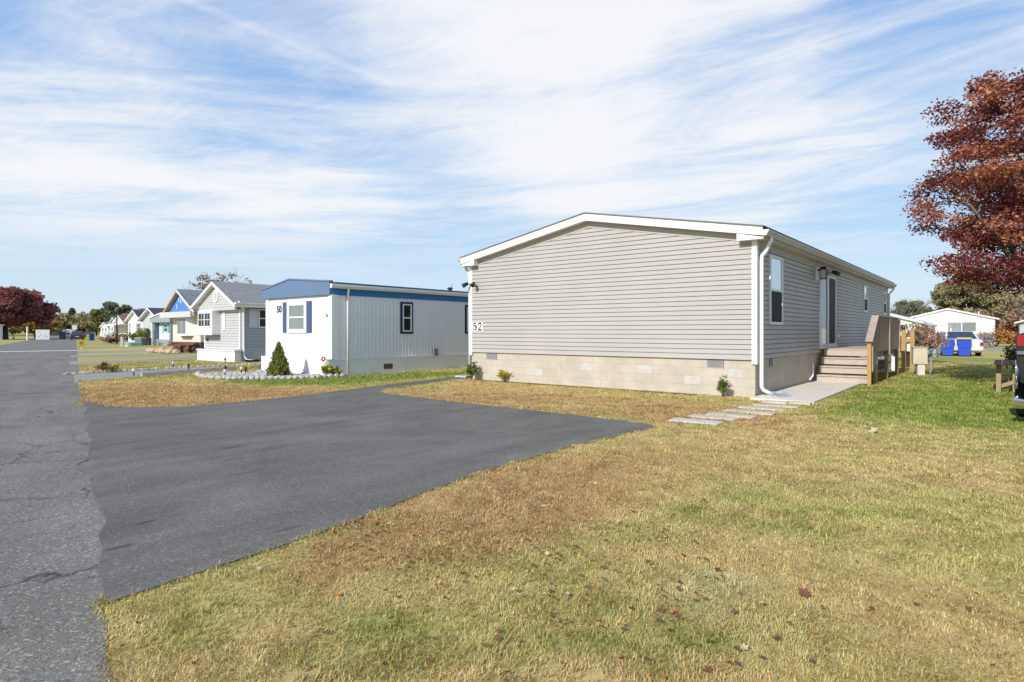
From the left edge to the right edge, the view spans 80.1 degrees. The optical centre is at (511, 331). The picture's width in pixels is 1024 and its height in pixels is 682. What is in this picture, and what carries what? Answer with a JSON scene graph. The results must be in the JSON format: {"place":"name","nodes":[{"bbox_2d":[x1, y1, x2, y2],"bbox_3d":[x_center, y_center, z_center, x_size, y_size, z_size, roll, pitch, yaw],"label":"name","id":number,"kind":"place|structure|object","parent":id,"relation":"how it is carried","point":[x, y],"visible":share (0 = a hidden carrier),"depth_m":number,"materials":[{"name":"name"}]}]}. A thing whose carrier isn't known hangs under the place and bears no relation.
{"place":"outdoors","nodes":[
{"label":"outdoors","id":0,"kind":"place"},
{"bbox_2d":[0,336,111,681],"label":"road","id":1,"kind":"structure","parent":0,"point":[53,520],"depth_m":4.46,"materials":[{"name":"grey asphalt"}]},
{"bbox_2d":[0,350,77,351],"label":"road marking","id":2,"kind":"object","parent":1,"relation":"on","point":[57,350],"visible":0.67,"depth_m":45.27,"materials":[{"name":"paint"}]},
{"bbox_2d":[36,330,49,339],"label":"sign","id":3,"kind":"object","parent":1,"relation":"on","point":[42,334],"visible":1,"depth_m":104.48,"materials":[{"name":"white plastic"}]},
{"bbox_2d":[59,332,66,338],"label":"bin","id":4,"kind":"object","parent":1,"relation":"on","point":[62,335],"visible":1,"depth_m":108.16,"materials":[{"name":"blue plastic"}]},
{"bbox_2d":[77,350,146,352],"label":"driveway","id":5,"kind":"structure","parent":0,"point":[109,351],"depth_m":43.12,"materials":[{"name":"grey asphalt"}]},
{"bbox_2d":[69,357,196,364],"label":"driveway","id":6,"kind":"structure","parent":0,"point":[137,360],"depth_m":29.71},
{"bbox_2d":[70,353,196,356],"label":"driveway","id":7,"kind":"structure","parent":0,"point":[126,354],"depth_m":37.48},
{"bbox_2d":[74,365,250,382],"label":"driveway","id":8,"kind":"structure","parent":0,"point":[100,376],"depth_m":19.96,"materials":[{"name":"grey asphalt"}]},
{"bbox_2d":[82,377,655,603],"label":"driveway","id":9,"kind":"structure","parent":0,"point":[205,518],"depth_m":6.60,"materials":[{"name":"grey asphalt"}]},
{"bbox_2d":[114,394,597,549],"bbox_3d":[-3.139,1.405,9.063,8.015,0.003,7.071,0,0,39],"label":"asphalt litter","id":10,"kind":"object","parent":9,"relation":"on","point":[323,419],"visible":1,"depth_m":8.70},
{"bbox_2d":[0,332,1023,681],"bbox_3d":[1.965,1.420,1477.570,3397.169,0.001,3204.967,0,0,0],"label":"ground","id":11,"kind":"structure","parent":0,"point":[988,356],"depth_m":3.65,"materials":[{"name":"plant"}]},
{"bbox_2d":[0,324,4,339],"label":"mobile home","id":12,"kind":"object","parent":11,"relation":"on","point":[1,330],"visible":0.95,"depth_m":105.38,"materials":[{"name":"white plastic"}]},
{"bbox_2d":[0,286,60,338],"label":"street tree","id":13,"kind":"object","parent":11,"relation":"on","point":[19,306],"visible":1,"depth_m":109.14,"materials":[{"name":"red plant"}]},
{"bbox_2d":[17,320,62,338],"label":"street tree","id":14,"kind":"object","parent":11,"relation":"on","point":[33,327],"visible":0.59,"depth_m":121.24,"materials":[{"name":"brown plant"}]},
{"bbox_2d":[7,311,89,335],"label":"woodland","id":15,"kind":"object","parent":11,"relation":"on","point":[68,320],"visible":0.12,"depth_m":201.55,"materials":[{"name":"green plant"}]},
{"bbox_2d":[50,328,71,335],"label":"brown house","id":16,"kind":"structure","parent":11,"relation":"on","point":[56,333],"depth_m":216.32,"materials":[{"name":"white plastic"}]},
{"bbox_2d":[62,329,75,338],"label":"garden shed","id":17,"kind":"structure","parent":11,"relation":"on","point":[69,332],"depth_m":111.62,"materials":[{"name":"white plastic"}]},
{"bbox_2d":[67,307,77,315],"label":"conifer","id":18,"kind":"object","parent":11,"relation":"on","point":[72,310],"visible":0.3,"depth_m":229.37,"materials":[{"name":"green plant"}]},
{"bbox_2d":[79,315,96,335],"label":"tree","id":19,"kind":"object","parent":11,"relation":"on","point":[86,323],"visible":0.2,"depth_m":192.76,"materials":[{"name":"green plant"}]},
{"bbox_2d":[89,307,103,331],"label":"tree","id":20,"kind":"object","parent":11,"relation":"on","point":[96,319],"visible":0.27,"depth_m":186.92,"materials":[{"name":"green plant"}]},
{"bbox_2d":[94,361,110,370],"bbox_3d":[-14.228,1.228,21.231,0.611,0.453,0.750,0,0,0],"label":"grass tuft","id":21,"kind":"object","parent":11,"relation":"on","point":[103,366],"visible":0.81,"depth_m":21.14,"materials":[{"name":"brown plant"}]},
{"bbox_2d":[99,322,109,336],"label":"mobile home","id":22,"kind":"object","parent":11,"relation":"on","point":[105,328],"visible":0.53,"depth_m":158.50,"materials":[{"name":"white plastic"}]},
{"bbox_2d":[107,317,115,335],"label":"mobile home","id":23,"kind":"object","parent":11,"relation":"on","point":[111,322],"visible":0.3,"depth_m":124.99,"materials":[{"name":"white plastic"}]},
{"bbox_2d":[99,335,125,341],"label":"dry hedge","id":24,"kind":"object","parent":11,"relation":"on","point":[105,339],"visible":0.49,"depth_m":80.66,"materials":[{"name":"brown plant"}]},
{"bbox_2d":[108,365,118,372],"bbox_3d":[-13.682,1.285,20.953,0.406,0.338,0.486,0,0,-39],"label":"plant","id":25,"kind":"object","parent":11,"relation":"on","point":[112,368],"visible":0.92,"depth_m":20.96,"materials":[{"name":"green plant"}]},
{"bbox_2d":[99,301,128,323],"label":"tree","id":26,"kind":"object","parent":11,"relation":"on","point":[106,311],"visible":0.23,"depth_m":176.54,"materials":[{"name":"green plant"}]},
{"bbox_2d":[101,315,127,339],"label":"mobile home","id":27,"kind":"object","parent":11,"relation":"on","point":[122,326],"visible":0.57,"depth_m":102.16,"materials":[{"name":"white plastic"}]},
{"bbox_2d":[105,332,127,340],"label":"dark hedge","id":28,"kind":"object","parent":11,"relation":"on","point":[124,335],"visible":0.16,"depth_m":95.10,"materials":[{"name":"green plant"}]},
{"bbox_2d":[115,307,118,343],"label":"street lamp","id":29,"kind":"object","parent":11,"relation":"on","point":[116,309],"visible":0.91,"depth_m":66.54,"materials":[{"name":"black metal"}]},
{"bbox_2d":[106,305,135,321],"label":"tree","id":30,"kind":"object","parent":11,"relation":"on","point":[125,310],"visible":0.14,"depth_m":173.99,"materials":[{"name":"green plant"}]},
{"bbox_2d":[120,337,123,346],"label":"utility pedestal","id":31,"kind":"object","parent":11,"relation":"on","point":[122,342],"visible":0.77,"depth_m":57.11,"materials":[{"name":"white plastic"}]},
{"bbox_2d":[125,342,141,346],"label":"transformer box","id":32,"kind":"object","parent":11,"relation":"on","point":[134,344],"visible":0.94,"depth_m":57.88,"materials":[{"name":"metal"}]},
{"bbox_2d":[126,327,141,340],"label":"round evergreen","id":33,"kind":"object","parent":11,"relation":"on","point":[132,337],"visible":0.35,"depth_m":67.68,"materials":[{"name":"green plant"}]},
{"bbox_2d":[124,310,144,341],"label":"mobile home","id":34,"kind":"object","parent":11,"relation":"on","point":[133,316],"visible":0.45,"depth_m":81.95,"materials":[{"name":"white plastic"}]},
{"bbox_2d":[135,328,150,337],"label":"round evergreen","id":35,"kind":"object","parent":11,"relation":"on","point":[142,334],"visible":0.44,"depth_m":65.78,"materials":[{"name":"green plant"}]},
{"bbox_2d":[135,338,151,344],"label":"grey box","id":36,"kind":"object","parent":11,"relation":"on","point":[142,341],"visible":0.5,"depth_m":63.02,"materials":[{"name":"metal"}]},
{"bbox_2d":[146,326,149,344],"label":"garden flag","id":37,"kind":"object","parent":11,"relation":"on","point":[147,333],"visible":0.9,"depth_m":62.28,"materials":[{"name":"black fabric"}]},
{"bbox_2d":[137,308,172,345],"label":"mobile home","id":38,"kind":"object","parent":11,"relation":"on","point":[160,329],"visible":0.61,"depth_m":62.77,"materials":[{"name":"white plastic"}]},
{"bbox_2d":[64,363,258,374],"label":"gravel","id":39,"kind":"structure","parent":11,"relation":"on","point":[82,372],"depth_m":22.95,"materials":[{"name":"white gravel"}]},
{"bbox_2d":[160,289,205,352],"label":"mobile home","id":40,"kind":"object","parent":11,"relation":"on","point":[187,338],"visible":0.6,"depth_m":40.70,"materials":[{"name":"white plastic"}]},
{"bbox_2d":[176,318,193,335],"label":"bow window","id":41,"kind":"structure","parent":40,"relation":"in","point":[185,326],"depth_m":40.49,"materials":[{"name":"white glass"}]},
{"bbox_2d":[141,365,260,375],"bbox_3d":[-9.676,1.360,23.234,0.526,0.130,9.044,0,0,29],"label":"drive edging","id":42,"kind":"object","parent":11,"relation":"on","point":[186,371],"visible":0.36,"depth_m":20.88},
{"bbox_2d":[181,269,252,289],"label":"half bare tree","id":43,"kind":"object","parent":11,"relation":"on","point":[205,285],"visible":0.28,"depth_m":59.63,"materials":[{"name":"brown plant"}]},
{"bbox_2d":[190,281,270,361],"bbox_3d":[-9.721,-0.475,34.965,4.600,3.890,14.860,0,0,39],"label":"mobile home","id":44,"kind":"object","parent":11,"relation":"on","point":[231,321],"visible":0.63,"depth_m":29.24,"materials":[{"name":"grey plastic"}]},
{"bbox_2d":[198,310,219,335],"bbox_3d":[-14.975,-0.415,30.044,1.620,1.210,0.420,0,0,39],"label":"bay window","id":45,"kind":"structure","parent":44,"relation":"in","point":[208,321],"depth_m":29.68,"materials":[{"name":"white plastic"}]},
{"bbox_2d":[258,309,265,327],"bbox_3d":[-11.843,-0.630,29.522,0.050,0.900,0.940,0,0,39],"label":"window frame","id":46,"kind":"structure","parent":44,"relation":"in","point":[261,312],"depth_m":29.29,"materials":[{"name":"white plastic"}]},
{"bbox_2d":[244,359,259,361],"bbox_3d":[-12.123,1.360,28.418,0.519,0.099,0.758,0,0,39],"label":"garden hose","id":47,"kind":"object","parent":11,"relation":"on","point":[255,360],"visible":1,"depth_m":28.25,"materials":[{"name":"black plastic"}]},
{"bbox_2d":[202,369,333,379],"bbox_3d":[-7.948,1.415,19.296,4.748,0.050,2.892,0,0,35],"label":"gravel bed","id":48,"kind":"object","parent":11,"relation":"on","point":[259,373],"visible":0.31,"depth_m":20.19,"materials":[{"name":"white gravel"}]},
{"bbox_2d":[236,364,257,371],"bbox_3d":[-9.104,1.278,20.840,0.768,0.351,0.425,0,0,0],"label":"mum plant","id":49,"kind":"object","parent":48,"relation":"on","point":[246,366],"visible":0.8,"depth_m":20.84,"materials":[{"name":"yellow plant"}]},
{"bbox_2d":[265,341,291,375],"bbox_3d":[-7.346,0.872,19.228,0.784,1.197,0.778,0,0,0],"label":"conical evergreen","id":50,"kind":"object","parent":48,"relation":"on","point":[278,364],"visible":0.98,"depth_m":19.09,"materials":[{"name":"green plant"}]},
{"bbox_2d":[320,363,342,374],"bbox_3d":[-5.668,1.214,19.054,0.756,0.482,0.685,0,0,0],"label":"hosta","id":51,"kind":"object","parent":48,"relation":"on","point":[327,369],"visible":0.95,"depth_m":18.89,"materials":[{"name":"green plant"}]},
{"bbox_2d":[194,371,345,379],"bbox_3d":[-7.886,1.369,18.764,5.273,0.197,1.981,0,0,8],"label":"rock border","id":52,"kind":"object","parent":11,"relation":"on","point":[208,376],"visible":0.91,"depth_m":18.13,"materials":[{"name":"white stone"}]},
{"bbox_2d":[261,278,471,374],"bbox_3d":[-2.088,-0.235,27.018,4.270,3.410,16.795,0,0,39],"label":"mobile home","id":53,"kind":"object","parent":11,"relation":"on","point":[351,328],"visible":0.69,"depth_m":20.93,"materials":[{"name":"white metal"}]},
{"bbox_2d":[287,301,306,332],"bbox_3d":[-7.275,-0.483,20.603,1.180,1.075,0.050,0,0,39],"label":"window frame","id":54,"kind":"structure","parent":53,"relation":"in","point":[296,310],"depth_m":20.59,"materials":[{"name":"white plastic"}]},
{"bbox_2d":[403,304,411,331],"bbox_3d":[-3.753,-0.490,21.765,0.060,0.980,0.420,0,0,39],"label":"window frame","id":55,"kind":"structure","parent":53,"relation":"in","point":[407,308],"depth_m":21.80,"materials":[{"name":"white plastic"}]},
{"bbox_2d":[455,374,471,377],"bbox_3d":[-1.359,1.363,18.812,0.380,0.055,0.840,0,0,29],"label":"splash block","id":56,"kind":"object","parent":11,"relation":"on","point":[464,376],"depth_m":18.52,"materials":[{"name":"grey plastic"}]},
{"bbox_2d":[465,361,478,378],"bbox_3d":[-1.171,1.157,17.850,0.383,0.591,0.395,0,0,43],"label":"green shrub","id":57,"kind":"object","parent":11,"relation":"on","point":[470,370],"visible":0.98,"depth_m":17.82,"materials":[{"name":"green plant"}]},
{"bbox_2d":[496,369,512,380],"bbox_3d":[-0.206,1.222,17.331,0.497,0.465,0.426,0,0,0],"label":"yellow mum","id":58,"kind":"object","parent":11,"relation":"on","point":[501,374],"visible":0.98,"depth_m":17.30,"materials":[{"name":"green plant"}]},
{"bbox_2d":[174,386,874,678],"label":"fallen leaves","id":59,"kind":"object","parent":11,"relation":"on","point":[587,602],"depth_m":3.32,"materials":[{"name":"brown plant"}]},
{"bbox_2d":[172,389,877,649],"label":"fallen leaves","id":60,"kind":"object","parent":11,"relation":"on","point":[743,646],"depth_m":3.28,"materials":[{"name":"brown plant"}]},
{"bbox_2d":[112,385,1013,680],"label":"fallen leaves","id":61,"kind":"object","parent":11,"relation":"on","point":[496,637],"depth_m":3.31,"materials":[{"name":"brown plant"}]},
{"bbox_2d":[316,397,811,671],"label":"fallen leaves","id":62,"kind":"object","parent":11,"relation":"on","point":[631,607],"depth_m":3.24,"materials":[{"name":"brown plant"}]},
{"bbox_2d":[457,212,896,396],"bbox_3d":[7.900,-0.780,22.960,8.980,4.500,19.384,0,0,39],"label":"mobile home","id":63,"kind":"object","parent":11,"relation":"on","point":[588,299],"visible":0.97,"depth_m":15.23,"materials":[{"name":"plastic"}]},
{"bbox_2d":[769,254,782,324],"bbox_3d":[6.119,-0.950,14.107,0.045,1.580,1.010,0,0,39],"label":"window frame","id":64,"kind":"structure","parent":63,"relation":"in","point":[776,263],"depth_m":14.06,"materials":[{"name":"white plastic"}]},
{"bbox_2d":[819,273,837,348],"bbox_3d":[9.438,-0.590,18.175,0.090,2.160,2.090,0,0,39],"label":"sliding door","id":65,"kind":"structure","parent":63,"relation":"in","point":[827,287],"depth_m":18.11,"materials":[{"name":"white plastic"}]},
{"bbox_2d":[863,285,867,311],"bbox_3d":[13.424,-1.245,23.137,0.045,1.010,0.820,0,0,39],"label":"window frame","id":66,"kind":"structure","parent":63,"relation":"in","point":[865,288],"depth_m":23.15,"materials":[{"name":"white plastic"}]},
{"bbox_2d":[883,291,886,314],"bbox_3d":[16.419,-1.255,26.844,0.045,0.990,0.850,0,0,39],"label":"window frame","id":67,"kind":"structure","parent":63,"relation":"in","point":[884,293],"depth_m":26.84,"materials":[{"name":"white plastic"}]},
{"bbox_2d":[668,417,722,424],"bbox_3d":[2.886,1.428,9.568,0.784,0.060,0.326,0,1,37],"label":"stepping stone","id":68,"kind":"object","parent":11,"relation":"on","point":[698,421],"visible":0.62,"depth_m":9.54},
{"bbox_2d":[688,414,739,420],"bbox_3d":[3.320,1.428,10.025,0.794,0.060,0.319,0,0,37],"label":"stepping stone","id":69,"kind":"object","parent":11,"relation":"on","point":[710,416],"visible":0.62,"depth_m":10.03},
{"bbox_2d":[716,374,730,396],"bbox_3d":[4.553,1.176,13.161,0.325,0.552,0.310,0,0,0],"label":"arborvitae","id":70,"kind":"object","parent":11,"relation":"on","point":[723,385],"visible":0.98,"depth_m":13.12,"materials":[{"name":"green plant"}]},
{"bbox_2d":[706,412,756,418],"bbox_3d":[3.705,1.428,10.264,0.773,0.060,0.311,0,0,38],"label":"stepping stone","id":71,"kind":"object","parent":11,"relation":"on","point":[734,415],"visible":0.58,"depth_m":10.27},
{"bbox_2d":[723,409,775,414],"bbox_3d":[4.150,1.428,10.666,0.840,0.060,0.320,0,1,37],"label":"stepping stone","id":72,"kind":"object","parent":11,"relation":"on","point":[752,411],"visible":0.61,"depth_m":10.64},
{"bbox_2d":[738,405,787,410],"bbox_3d":[4.601,1.428,11.178,0.819,0.060,0.311,0,-1,43],"label":"stepping stone","id":73,"kind":"object","parent":11,"relation":"on","point":[766,408],"visible":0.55,"depth_m":11.08,"materials":[{"name":"grey stone"}]},
{"bbox_2d":[763,400,787,403],"bbox_3d":[5.220,1.413,12.060,0.440,0.070,0.220,0,0,36],"label":"stepping stone","id":74,"kind":"object","parent":11,"relation":"on","point":[775,402],"visible":0.56,"depth_m":12.00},
{"bbox_2d":[752,403,799,407],"bbox_3d":[5.020,1.428,11.571,0.814,0.060,0.321,0,-1,34],"label":"stepping stone","id":75,"kind":"object","parent":11,"relation":"on","point":[774,405],"visible":0.51,"depth_m":11.52,"materials":[{"name":"grey stone"}]},
{"bbox_2d":[787,401,811,404],"bbox_3d":[5.620,1.413,11.930,0.440,0.070,0.220,0,0,36],"label":"stepping stone","id":76,"kind":"object","parent":11,"relation":"on","point":[800,402],"visible":0.54,"depth_m":11.84,"materials":[{"name":"grey stone"}]},
{"bbox_2d":[750,380,860,403],"bbox_3d":[7.233,1.405,14.511,1.210,0.070,5.780,0,0,39],"label":"concrete pad","id":77,"kind":"object","parent":11,"relation":"on","point":[816,391],"visible":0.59,"depth_m":13.93,"materials":[{"name":"grey concrete"}]},
{"bbox_2d":[771,392,793,396],"bbox_3d":[5.768,1.363,13.137,0.380,0.055,0.840,0,0,11],"label":"splash block","id":78,"kind":"object","parent":77,"relation":"on","point":[781,394],"depth_m":13.01,"materials":[{"name":"white plastic"}]},
{"bbox_2d":[817,315,900,385],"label":"wooden deck","id":79,"kind":"structure","parent":11,"relation":"on","point":[883,336],"depth_m":16.88,"materials":[{"name":"brown wood"}]},
{"bbox_2d":[861,355,891,372],"bbox_3d":[12.797,0.980,21.445,0.900,0.880,0.900,0,0,39],"label":"air conditioner","id":80,"kind":"object","parent":11,"relation":"on","point":[880,361],"visible":0.29,"depth_m":21.02,"materials":[{"name":"metal"}]},
{"bbox_2d":[891,349,898,370],"bbox_3d":[13.508,0.685,21.449,0.280,1.570,0.120,0,0,39],"label":"white post","id":81,"kind":"object","parent":11,"relation":"on","point":[893,362],"visible":0.12,"depth_m":21.44,"materials":[{"name":"plastic"}]},
{"bbox_2d":[901,329,914,371],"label":"utility posts","id":82,"kind":"object","parent":11,"relation":"on","point":[910,340],"visible":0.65,"depth_m":21.39,"materials":[{"name":"brown wood"}]},
{"bbox_2d":[890,296,931,316],"bbox_3d":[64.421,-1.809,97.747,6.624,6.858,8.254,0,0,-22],"label":"tree","id":83,"kind":"object","parent":11,"relation":"on","point":[925,309],"visible":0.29,"depth_m":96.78,"materials":[{"name":"green plant"}]},
{"bbox_2d":[890,313,955,334],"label":"mobile home","id":84,"kind":"object","parent":11,"relation":"on","point":[906,320],"visible":0.23,"depth_m":63.37,"materials":[{"name":"white plastic"}]},
{"bbox_2d":[911,347,938,374],"bbox_3d":[13.451,1.008,19.838,0.760,1.025,0.390,0,0,22],"label":"meter pedestal","id":85,"kind":"object","parent":11,"relation":"on","point":[919,356],"visible":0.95,"depth_m":19.75,"materials":[{"name":"beige metal"}]},
{"bbox_2d":[915,349,925,362],"bbox_3d":[13.240,0.790,19.743,0.320,0.420,0.005,0,0,22],"label":"cabinet door","id":86,"kind":"structure","parent":85,"relation":"in","point":[920,354],"depth_m":19.74,"materials":[{"name":"beige metal"}]},
{"bbox_2d":[906,320,949,358],"bbox_3d":[18.908,0.465,27.985,1.861,2.014,1.892,0,0,0],"label":"brown bush","id":87,"kind":"object","parent":11,"relation":"on","point":[931,339],"visible":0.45,"depth_m":27.62,"materials":[{"name":"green plant"}]},
{"bbox_2d":[941,338,954,355],"bbox_3d":[25.312,0.904,35.419,0.664,1.033,0.780,0,0,32],"label":"wheeled bin","id":88,"kind":"object","parent":11,"relation":"on","point":[948,350],"visible":0.73,"depth_m":35.13,"materials":[{"name":"blue plastic"}]},
{"bbox_2d":[910,308,999,343],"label":"mobile home","id":89,"kind":"object","parent":11,"relation":"on","point":[967,321],"visible":0.32,"depth_m":70.05,"materials":[{"name":"white plastic"}]},
{"bbox_2d":[947,322,976,331],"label":"window frame","id":90,"kind":"structure","parent":89,"relation":"in","point":[960,326],"depth_m":69.81,"materials":[{"name":"white plastic"}]},
{"bbox_2d":[890,287,1023,333],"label":"woodland","id":91,"kind":"object","parent":11,"relation":"on","point":[1011,318],"visible":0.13,"depth_m":101.98,"materials":[{"name":"brown plant"}]},
{"bbox_2d":[932,331,983,355],"bbox_3d":[26.989,0.698,37.175,1.870,1.437,4.745,0,0,24],"label":"parked car","id":92,"kind":"object","parent":11,"relation":"on","point":[977,345],"visible":0.27,"depth_m":35.44,"materials":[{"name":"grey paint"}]},
{"bbox_2d":[899,68,1023,296],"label":"maple tree","id":93,"kind":"object","parent":11,"relation":"on","point":[995,177],"visible":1,"depth_m":14.52,"materials":[{"name":"red plant"}]},
{"bbox_2d":[956,337,971,355],"bbox_3d":[25.913,0.877,34.919,0.702,1.086,0.823,0,0,35],"label":"wheeled bin","id":94,"kind":"object","parent":11,"relation":"on","point":[964,345],"visible":0.99,"depth_m":34.66,"materials":[{"name":"blue plastic"}]},
{"bbox_2d":[929,266,1023,318],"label":"oak tree","id":95,"kind":"object","parent":11,"relation":"on","point":[945,296],"visible":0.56,"depth_m":89.43,"materials":[{"name":"green plant"}]},
{"bbox_2d":[977,332,996,345],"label":"white flower bush","id":96,"kind":"object","parent":11,"relation":"on","point":[986,338],"visible":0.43,"depth_m":53.92,"materials":[{"name":"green plant"}]},
{"bbox_2d":[974,309,1005,332],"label":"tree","id":97,"kind":"object","parent":11,"relation":"on","point":[998,323],"visible":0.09,"depth_m":71.83,"materials":[{"name":"brown plant"}]},
{"bbox_2d":[976,325,1017,345],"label":"golden shrub","id":98,"kind":"object","parent":11,"relation":"on","point":[1003,336],"visible":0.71,"depth_m":57.65,"materials":[{"name":"orange plant"}]},
{"bbox_2d":[994,360,1014,391],"bbox_3d":[12.009,1.095,14.568,0.740,0.750,2.000,0,0,39],"label":"timber bench","id":99,"kind":"object","parent":11,"relation":"on","point":[999,363],"visible":0.65,"depth_m":14.24,"materials":[{"name":"beige wood"}]},
{"bbox_2d":[1001,326,1015,343],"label":"red shrub","id":100,"kind":"object","parent":11,"relation":"on","point":[1005,328],"visible":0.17,"depth_m":69.79,"materials":[{"name":"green plant"}]},
{"bbox_2d":[1000,339,1016,367],"bbox_3d":[16.049,0.845,19.363,0.812,1.230,0.884,0,0,0],"label":"green shrub","id":101,"kind":"object","parent":11,"relation":"on","point":[1011,353],"visible":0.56,"depth_m":19.40,"materials":[{"name":"green plant"}]},
{"bbox_2d":[1007,296,1023,320],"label":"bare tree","id":102,"kind":"object","parent":11,"relation":"on","point":[1018,311],"visible":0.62,"depth_m":98.36,"materials":[{"name":"brown plant"}]},
{"bbox_2d":[1013,333,1023,417],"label":"pickup truck","id":103,"kind":"object","parent":11,"relation":"on","point":[1018,402],"visible":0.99,"depth_m":9.42,"materials":[{"name":"black paint"}]},
{"bbox_2d":[1013,320,1023,333],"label":"mobile home","id":104,"kind":"object","parent":11,"relation":"on","point":[1020,327],"visible":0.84,"depth_m":79.91,"materials":[{"name":"white plastic"}]},
{"bbox_2d":[0,0,1023,331],"label":"sky","id":105,"kind":"structure","parent":0,"point":[148,148],"materials":[{"name":"blue"}]},
{"bbox_2d":[901,323,927,366],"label":"tall dry grass","id":106,"kind":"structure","parent":0,"point":[917,335],"depth_m":24.06,"materials":[{"name":"beige plant"}]},
{"bbox_2d":[984,347,1011,349],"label":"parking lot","id":107,"kind":"structure","parent":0,"point":[985,348],"depth_m":50.79,"materials":[{"name":"grey asphalt"}]},
{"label":"driveway","id":108,"kind":"structure","parent":0,"visible":0},
{"bbox_2d":[70,331,83,339],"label":"parked car","id":109,"kind":"object","parent":108,"relation":"on","point":[77,335],"visible":1,"depth_m":103.93,"materials":[{"name":"red paint"}]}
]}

